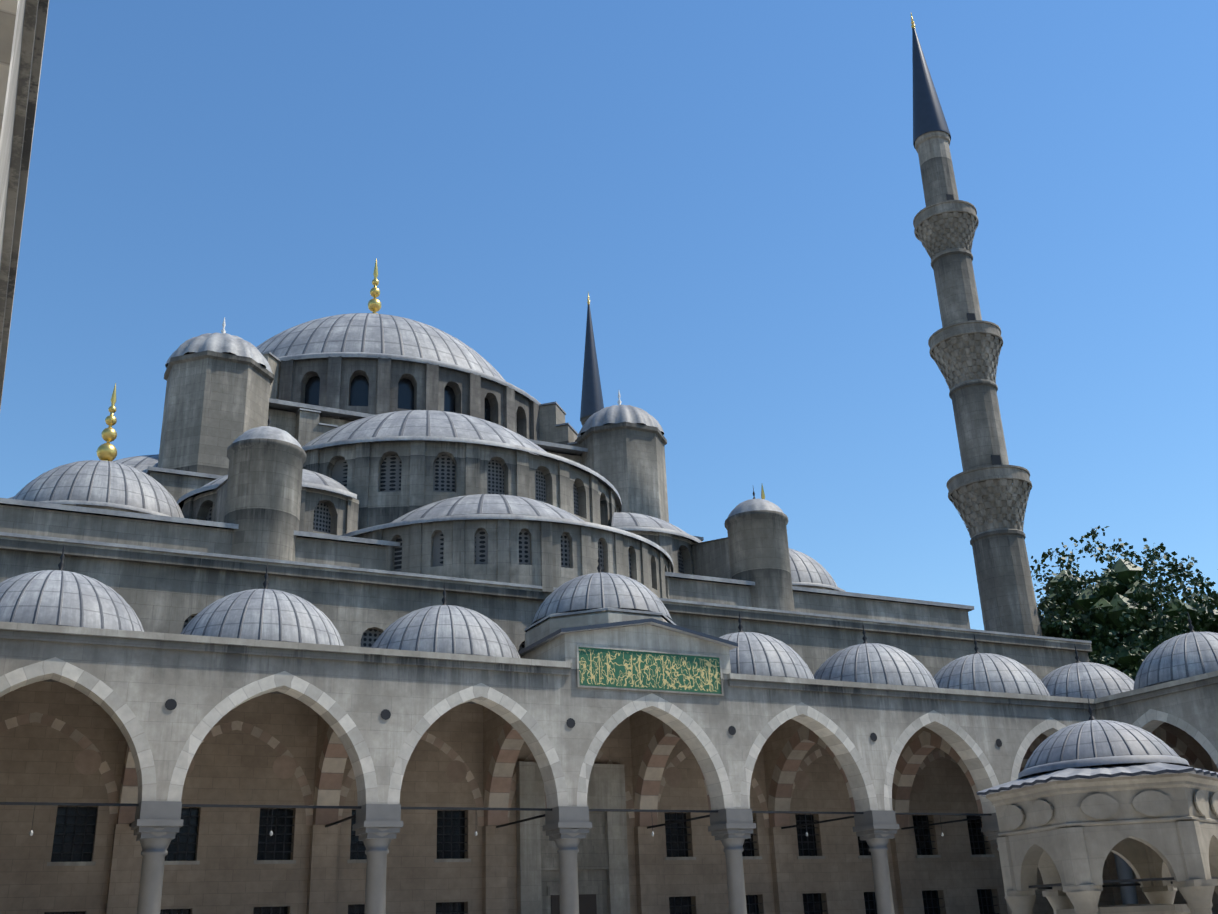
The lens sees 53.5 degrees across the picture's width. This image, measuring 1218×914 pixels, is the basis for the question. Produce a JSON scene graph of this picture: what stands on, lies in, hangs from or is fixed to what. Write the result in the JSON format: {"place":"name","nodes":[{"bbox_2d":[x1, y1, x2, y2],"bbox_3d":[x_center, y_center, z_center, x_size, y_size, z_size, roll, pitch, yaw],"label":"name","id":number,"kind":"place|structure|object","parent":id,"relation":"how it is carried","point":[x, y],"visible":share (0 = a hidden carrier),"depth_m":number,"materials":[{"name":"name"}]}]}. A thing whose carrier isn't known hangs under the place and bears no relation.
{"place":"outdoors","nodes":[
{"label":"outdoors","id":0,"kind":"place"},
{"bbox_2d":[0,258,1114,913],"bbox_3d":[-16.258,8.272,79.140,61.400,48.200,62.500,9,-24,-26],"label":"mosque","id":1,"kind":"structure","parent":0,"point":[362,480],"depth_m":51.15,"materials":[{"name":"stone"}]},
{"bbox_2d":[0,0,1217,629],"label":"sky","id":2,"kind":"structure","parent":0,"point":[733,189],"materials":[{"name":"blue"}]},
{"bbox_2d":[976,695,1217,913],"bbox_3d":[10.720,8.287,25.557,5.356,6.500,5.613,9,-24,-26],"label":"ablution fountain","id":3,"kind":"object","parent":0,"point":[1075,804],"visible":1,"depth_m":24.34,"materials":[{"name":"beige stone"}]},
{"label":"ground","id":4,"kind":"structure","parent":0,"visible":0},
{"bbox_2d":[580,293,603,426],"bbox_3d":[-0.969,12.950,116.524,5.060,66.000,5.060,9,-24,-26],"label":"minaret","id":5,"kind":"object","parent":4,"relation":"on","point":[592,403],"visible":0.06,"depth_m":124.03,"materials":[{"name":"stone"}]},
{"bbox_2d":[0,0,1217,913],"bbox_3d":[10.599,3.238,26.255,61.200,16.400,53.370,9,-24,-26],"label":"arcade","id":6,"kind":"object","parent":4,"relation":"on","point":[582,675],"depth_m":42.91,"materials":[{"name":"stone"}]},
{"bbox_2d":[911,13,1041,635],"bbox_3d":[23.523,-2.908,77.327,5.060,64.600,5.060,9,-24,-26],"label":"minaret","id":7,"kind":"object","parent":4,"relation":"on","point":[988,499],"visible":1,"depth_m":76.83,"materials":[{"name":"stone"}]},
{"bbox_2d":[1030,525,1217,680],"bbox_3d":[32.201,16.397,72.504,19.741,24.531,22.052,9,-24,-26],"label":"tree","id":8,"kind":"object","parent":4,"relation":"on","point":[1121,619],"visible":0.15,"depth_m":70.37,"materials":[{"name":"green plant"}]},
{"bbox_2d":[1198,591,1217,632],"bbox_3d":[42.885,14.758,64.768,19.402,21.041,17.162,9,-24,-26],"label":"tree","id":9,"kind":"object","parent":4,"relation":"on","point":[1210,595],"visible":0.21,"depth_m":69.90,"materials":[{"name":"green plant"}]}
]}

